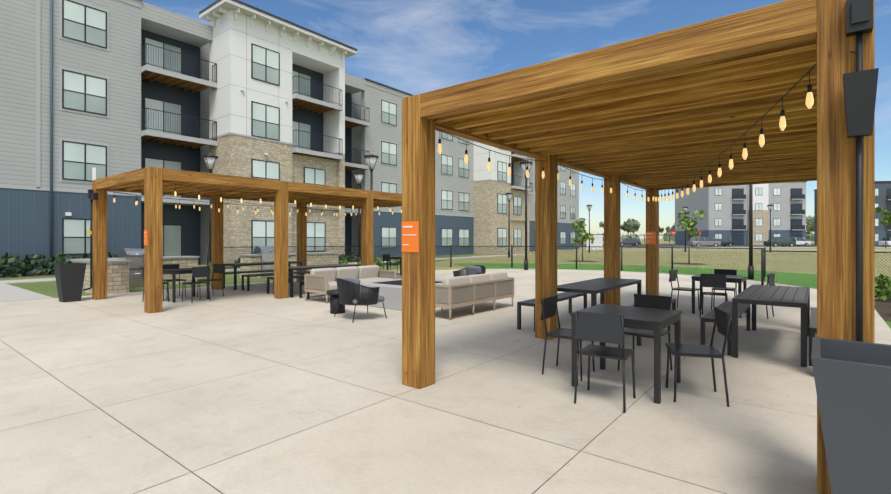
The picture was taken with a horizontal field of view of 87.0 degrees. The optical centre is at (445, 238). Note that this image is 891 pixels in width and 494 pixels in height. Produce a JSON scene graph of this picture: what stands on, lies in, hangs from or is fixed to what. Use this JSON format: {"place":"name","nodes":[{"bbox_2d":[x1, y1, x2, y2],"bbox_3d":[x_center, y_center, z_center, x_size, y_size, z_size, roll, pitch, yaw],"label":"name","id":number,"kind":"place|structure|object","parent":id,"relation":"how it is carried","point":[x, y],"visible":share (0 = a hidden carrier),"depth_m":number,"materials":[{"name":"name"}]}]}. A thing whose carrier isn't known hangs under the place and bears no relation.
{"place":"outdoors","nodes":[
{"label":"outdoors","id":0,"kind":"place"},
{"bbox_2d":[0,254,478,297],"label":"lawn","id":1,"kind":"structure","parent":0,"point":[49,288],"depth_m":15.84,"materials":[{"name":"green plant"}]},
{"bbox_2d":[0,269,890,493],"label":"patio","id":2,"kind":"structure","parent":0,"point":[256,389],"depth_m":4.28,"materials":[{"name":"beige concrete"}]},
{"bbox_2d":[53,263,86,301],"bbox_3d":[-9.005,1.049,11.265,0.520,0.904,0.520,0,0,38],"label":"planter","id":3,"kind":"object","parent":2,"relation":"on","point":[69,277],"visible":1,"depth_m":11.12,"materials":[{"name":"grey stone"}]},
{"bbox_2d":[141,267,169,301],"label":"chair","id":4,"kind":"object","parent":2,"relation":"on","point":[163,286],"visible":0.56,"depth_m":11.10,"materials":[{"name":"black metal"}]},
{"bbox_2d":[163,264,185,298],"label":"chair","id":5,"kind":"object","parent":2,"relation":"on","point":[170,266],"visible":0.67,"depth_m":12.05,"materials":[{"name":"black metal"}]},
{"bbox_2d":[163,268,209,302],"bbox_3d":[-6.445,1.127,11.596,0.860,0.748,0.860,0,0,38],"label":"dining table","id":6,"kind":"object","parent":2,"relation":"on","point":[173,272],"visible":0.71,"depth_m":11.19,"materials":[{"name":"black metal"}]},
{"bbox_2d":[182,266,209,302],"bbox_3d":[-5.937,1.082,11.197,0.482,0.840,0.452,0,0,33],"label":"chair","id":7,"kind":"object","parent":2,"relation":"on","point":[203,271],"visible":1,"depth_m":11.10,"materials":[{"name":"black metal"}]},
{"bbox_2d":[70,246,339,293],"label":"grill counters","id":8,"kind":"object","parent":2,"relation":"on","point":[122,277],"visible":0.56,"depth_m":15.27,"materials":[{"name":"stone"}]},
{"bbox_2d":[197,264,223,296],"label":"chair","id":9,"kind":"object","parent":2,"relation":"on","point":[218,268],"visible":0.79,"depth_m":12.22,"materials":[{"name":"black metal"}]},
{"bbox_2d":[92,167,401,312],"bbox_3d":[-4.558,0.029,14.041,3.600,2.944,8.984,0,0,38],"label":"pergola","id":10,"kind":"object","parent":2,"relation":"on","point":[152,185],"visible":0.88,"depth_m":11.71,"materials":[{"name":"brown wood"}]},
{"bbox_2d":[109,182,401,215],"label":"string lights","id":11,"kind":"object","parent":10,"relation":"attached to","point":[136,200],"visible":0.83,"depth_m":13.02,"materials":[{"name":"glass"}]},
{"bbox_2d":[225,269,273,273],"bbox_3d":[-6.300,1.276,15.272,0.360,0.450,2.100,0,0,38],"label":"picnic bench","id":12,"kind":"object","parent":2,"relation":"on","point":[255,271],"visible":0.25,"depth_m":15.10,"materials":[{"name":"grey metal"}]},
{"bbox_2d":[223,261,302,289],"bbox_3d":[-5.712,1.129,14.806,0.750,0.744,2.300,0,0,38],"label":"picnic table","id":13,"kind":"object","parent":2,"relation":"on","point":[235,265],"visible":0.83,"depth_m":14.14,"materials":[{"name":"black metal"}]},
{"bbox_2d":[242,271,309,290],"bbox_3d":[-5.125,1.276,14.340,0.360,0.450,2.100,0,0,38],"label":"picnic bench","id":14,"kind":"object","parent":2,"relation":"on","point":[248,276],"visible":0.79,"depth_m":13.74,"materials":[{"name":"grey metal"}]},
{"bbox_2d":[267,275,303,294],"bbox_3d":[-4.075,1.276,13.507,0.360,0.450,2.100,0,0,38],"label":"picnic bench","id":15,"kind":"object","parent":2,"relation":"on","point":[294,276],"visible":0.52,"depth_m":12.78,"materials":[{"name":"grey metal"}]},
{"bbox_2d":[299,280,309,298],"bbox_3d":[-2.899,1.276,12.575,0.360,0.450,2.100,0,0,38],"label":"picnic bench","id":16,"kind":"object","parent":2,"relation":"on","point":[300,290],"visible":0.25,"depth_m":11.83,"materials":[{"name":"grey metal"}]},
{"bbox_2d":[288,264,360,297],"bbox_3d":[-3.487,1.129,13.041,0.750,0.744,2.300,0,0,38],"label":"dining table","id":17,"kind":"object","parent":2,"relation":"on","point":[291,268],"visible":0.65,"depth_m":12.55,"materials":[{"name":"black metal"}]},
{"bbox_2d":[326,290,344,313],"bbox_3d":[-2.180,1.279,9.491,0.440,0.444,0.440,0,0,38],"label":"side table","id":18,"kind":"object","parent":2,"relation":"on","point":[334,298],"visible":0.69,"depth_m":9.36,"materials":[{"name":"black plastic"}]},
{"bbox_2d":[304,265,396,303],"bbox_3d":[-2.363,1.115,11.996,0.850,0.772,2.300,0,0,38],"label":"sofa","id":19,"kind":"object","parent":2,"relation":"on","point":[321,280],"visible":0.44,"depth_m":11.80,"materials":[{"name":"beige fabric"}]},
{"bbox_2d":[334,278,386,322],"bbox_3d":[-1.644,1.116,8.878,0.808,0.776,0.950,0,0,-38],"label":"armchair","id":20,"kind":"object","parent":2,"relation":"on","point":[349,291],"visible":1,"depth_m":8.54,"materials":[{"name":"grey wicker"}]},
{"bbox_2d":[382,255,397,273],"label":"chair","id":21,"kind":"object","parent":2,"relation":"on","point":[386,258],"visible":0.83,"depth_m":18.98,"materials":[{"name":"black metal"}]},
{"bbox_2d":[387,256,401,275],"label":"table","id":22,"kind":"object","parent":2,"relation":"on","point":[396,257],"visible":0.42,"depth_m":19.09,"materials":[{"name":"black metal"}]},
{"bbox_2d":[360,279,442,310],"bbox_3d":[-0.827,1.257,10.875,1.800,0.488,1.850,0,0,38],"label":"fire pit","id":23,"kind":"object","parent":2,"relation":"on","point":[390,291],"visible":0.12,"depth_m":10.08,"materials":[{"name":"grey concrete"}]},
{"bbox_2d":[453,265,485,276],"bbox_3d":[0.654,1.116,12.663,0.808,0.776,0.950,0,0,-44],"label":"armchair","id":24,"kind":"object","parent":2,"relation":"on","point":[475,269],"visible":0.44,"depth_m":12.80,"materials":[{"name":"grey fabric"}]},
{"bbox_2d":[435,271,513,319],"bbox_3d":[0.474,1.115,9.747,0.850,0.772,2.300,0,0,38],"label":"sofa","id":25,"kind":"object","parent":2,"relation":"on","point":[457,291],"visible":0.94,"depth_m":9.19,"materials":[{"name":"beige fabric"}]},
{"bbox_2d":[517,292,586,331],"bbox_3d":[1.978,1.276,8.490,0.360,0.450,2.100,0,0,38],"label":"picnic bench","id":26,"kind":"object","parent":2,"relation":"on","point":[563,296],"visible":0.65,"depth_m":8.29,"materials":[{"name":"grey metal"}]},
{"bbox_2d":[540,295,594,380],"bbox_3d":[1.365,1.082,5.248,0.482,0.840,0.452,0,0,34],"label":"chair","id":27,"kind":"object","parent":2,"relation":"on","point":[549,307],"visible":0.65,"depth_m":5.25,"materials":[{"name":"black metal"}]},
{"bbox_2d":[557,278,640,305],"bbox_3d":[2.605,1.129,7.993,0.750,0.744,2.300,0,0,38],"label":"picnic table","id":28,"kind":"object","parent":2,"relation":"on","point":[595,287],"visible":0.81,"depth_m":7.66,"materials":[{"name":"black metal"}]},
{"bbox_2d":[574,311,635,412],"bbox_3d":[1.473,1.082,4.340,0.452,0.840,0.482,0,0,32],"label":"chair","id":29,"kind":"object","parent":2,"relation":"on","point":[600,327],"visible":1,"depth_m":4.19,"materials":[{"name":"black metal"}]},
{"bbox_2d":[570,304,681,403],"bbox_3d":[1.872,1.127,4.848,0.860,0.748,0.860,0,0,38],"label":"table","id":30,"kind":"object","parent":2,"relation":"on","point":[656,321],"visible":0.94,"depth_m":4.74,"materials":[{"name":"black"}]},
{"bbox_2d":[402,0,874,493],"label":"pergola","id":31,"kind":"object","parent":2,"relation":"on","point":[664,110],"visible":0.83,"depth_m":4.47,"materials":[{"name":"brown wood"}]},
{"bbox_2d":[144,221,655,251],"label":"wifi signs","id":32,"kind":"object","parent":31,"relation":"attached to","point":[410,236],"visible":1,"depth_m":4.76,"materials":[{"name":"orange"}]},
{"bbox_2d":[83,0,878,341],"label":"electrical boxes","id":33,"kind":"object","parent":31,"relation":"attached to","point":[859,86],"visible":0.88,"depth_m":2.58,"materials":[{"name":"black plastic"}]},
{"bbox_2d":[435,63,816,201],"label":"string lights","id":34,"kind":"object","parent":31,"relation":"attached to","point":[809,103],"visible":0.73,"depth_m":5.43,"materials":[{"name":"glass"}]},
{"bbox_2d":[617,294,671,370],"bbox_3d":[2.276,1.082,5.353,0.452,0.840,0.482,0,0,43],"label":"chair","id":35,"kind":"object","parent":2,"relation":"on","point":[652,301],"visible":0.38,"depth_m":5.40,"materials":[{"name":"black metal"}]},
{"bbox_2d":[631,298,675,345],"bbox_3d":[3.232,1.276,7.496,0.360,0.450,2.100,0,0,38],"label":"picnic bench","id":36,"kind":"object","parent":2,"relation":"on","point":[673,302],"visible":0.19,"depth_m":8.03,"materials":[{"name":"grey metal"}]},
{"bbox_2d":[669,269,699,309],"bbox_3d":[5.007,1.082,9.857,0.482,0.840,0.452,0,0,44],"label":"chair","id":37,"kind":"object","parent":2,"relation":"on","point":[673,276],"visible":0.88,"depth_m":9.86,"materials":[{"name":"black metal"}]},
{"bbox_2d":[665,306,731,406],"bbox_3d":[2.383,1.082,4.455,0.483,0.840,0.452,0,0,16],"label":"chair","id":38,"kind":"object","parent":2,"relation":"on","point":[722,320],"visible":1,"depth_m":4.35,"materials":[{"name":"black metal"}]},
{"bbox_2d":[699,274,727,317],"bbox_3d":[5.112,1.082,8.946,0.452,0.840,0.482,0,0,33],"label":"chair","id":39,"kind":"object","parent":2,"relation":"on","point":[714,280],"visible":0.88,"depth_m":8.79,"materials":[{"name":"black metal"}]},
{"bbox_2d":[691,274,746,317],"bbox_3d":[5.512,1.127,9.453,0.860,0.748,0.860,0,0,38],"label":"table","id":40,"kind":"object","parent":2,"relation":"on","point":[739,280],"visible":0.48,"depth_m":9.36,"materials":[{"name":"black metal"}]},
{"bbox_2d":[711,269,736,309],"bbox_3d":[5.912,1.082,9.960,0.452,0.840,0.482,0,0,35],"label":"chair","id":41,"kind":"object","parent":2,"relation":"on","point":[726,271],"visible":0.62,"depth_m":10.04,"materials":[{"name":"black metal"}]},
{"bbox_2d":[700,301,749,355],"bbox_3d":[4.184,1.276,6.958,0.360,0.450,2.100,0,0,38],"label":"picnic bench","id":42,"kind":"object","parent":2,"relation":"on","point":[725,306],"visible":0.56,"depth_m":6.59,"materials":[{"name":"grey metal"}]},
{"bbox_2d":[766,273,774,318],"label":"chair","id":43,"kind":"object","parent":2,"relation":"on","point":[770,280],"visible":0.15,"depth_m":8.87,"materials":[{"name":"black metal"}]},
{"bbox_2d":[732,285,809,366],"bbox_3d":[4.631,1.129,6.604,0.750,0.744,2.300,0,0,38],"label":"picnic table","id":44,"kind":"object","parent":2,"relation":"on","point":[770,295],"visible":1,"depth_m":5.93,"materials":[{"name":"black"}]},
{"bbox_2d":[809,307,816,365],"bbox_3d":[5.077,1.276,6.250,0.360,0.450,2.100,0,0,38],"label":"picnic bench","id":45,"kind":"object","parent":2,"relation":"on","point":[813,324],"visible":0.35,"depth_m":5.55,"materials":[{"name":"grey metal"}]},
{"bbox_2d":[811,337,890,493],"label":"planter","id":46,"kind":"object","parent":2,"relation":"on","point":[853,384],"visible":1,"depth_m":2.17,"materials":[{"name":"grey stone"}]},
{"bbox_2d":[0,244,890,301],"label":"road and paths","id":47,"kind":"structure","parent":0,"point":[9,293],"depth_m":16.66,"materials":[{"name":"grey concrete"}]},
{"bbox_2d":[207,245,890,286],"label":"chain link fence","id":48,"kind":"object","parent":47,"relation":"on","point":[763,265],"visible":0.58,"depth_m":21.42,"materials":[{"name":"black metal"}]},
{"bbox_2d":[675,181,807,244],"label":"apartment","id":49,"kind":"structure","parent":47,"relation":"on","point":[725,209],"depth_m":104.77,"materials":[{"name":"grey"}]},
{"bbox_2d":[620,237,890,246],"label":"parked cars","id":50,"kind":"object","parent":47,"relation":"on","point":[775,241],"visible":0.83,"depth_m":82.12,"materials":[{"name":"grey paint"}]},
{"bbox_2d":[814,181,890,244],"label":"apartment","id":51,"kind":"structure","parent":47,"relation":"on","point":[883,194],"depth_m":102.41,"materials":[{"name":"grey paint"}]},
{"bbox_2d":[142,0,890,238],"label":"sky","id":52,"kind":"structure","parent":0,"point":[414,47],"materials":[{"name":"blue"}]},
{"bbox_2d":[198,239,890,276],"bbox_3d":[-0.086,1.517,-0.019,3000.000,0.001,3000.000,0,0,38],"label":"field","id":53,"kind":"structure","parent":0,"point":[636,259],"depth_m":34.07,"materials":[{"name":"green plant"}]},
{"bbox_2d":[0,0,578,274],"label":"apartment building","id":54,"kind":"structure","parent":53,"relation":"on","point":[106,88],"depth_m":25.80,"materials":[{"name":"grey paint"}]},
{"bbox_2d":[65,88,602,249],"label":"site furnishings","id":55,"kind":"object","parent":53,"relation":"on","point":[598,240],"visible":0.71,"depth_m":61.71,"materials":[{"name":"black metal"}]},
{"bbox_2d":[0,260,890,320],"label":"mulch beds","id":56,"kind":"object","parent":53,"relation":"on","point":[883,308],"visible":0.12,"depth_m":10.90,"materials":[{"name":"brown soil"}]},
{"bbox_2d":[0,252,890,300],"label":"shrubs","id":57,"kind":"object","parent":56,"relation":"on","point":[883,287],"visible":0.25,"depth_m":19.24,"materials":[{"name":"green plant"}]},
{"bbox_2d":[203,154,773,279],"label":"light poles","id":58,"kind":"object","parent":53,"relation":"on","point":[211,160],"visible":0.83,"depth_m":20.74,"materials":[{"name":"black metal"}]},
{"bbox_2d":[452,263,890,328],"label":"turf strip","id":59,"kind":"object","parent":53,"relation":"on","point":[683,271],"depth_m":21.59,"materials":[{"name":"green plant"}]},
{"bbox_2d":[579,215,813,240],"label":"tree line","id":60,"kind":"object","parent":53,"relation":"on","point":[631,225],"visible":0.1,"depth_m":362.78,"materials":[{"name":"green plant"}]},
{"bbox_2d":[568,206,890,264],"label":"young trees","id":61,"kind":"object","parent":53,"relation":"on","point":[585,236],"visible":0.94,"depth_m":30.94,"materials":[{"name":"green plant"}]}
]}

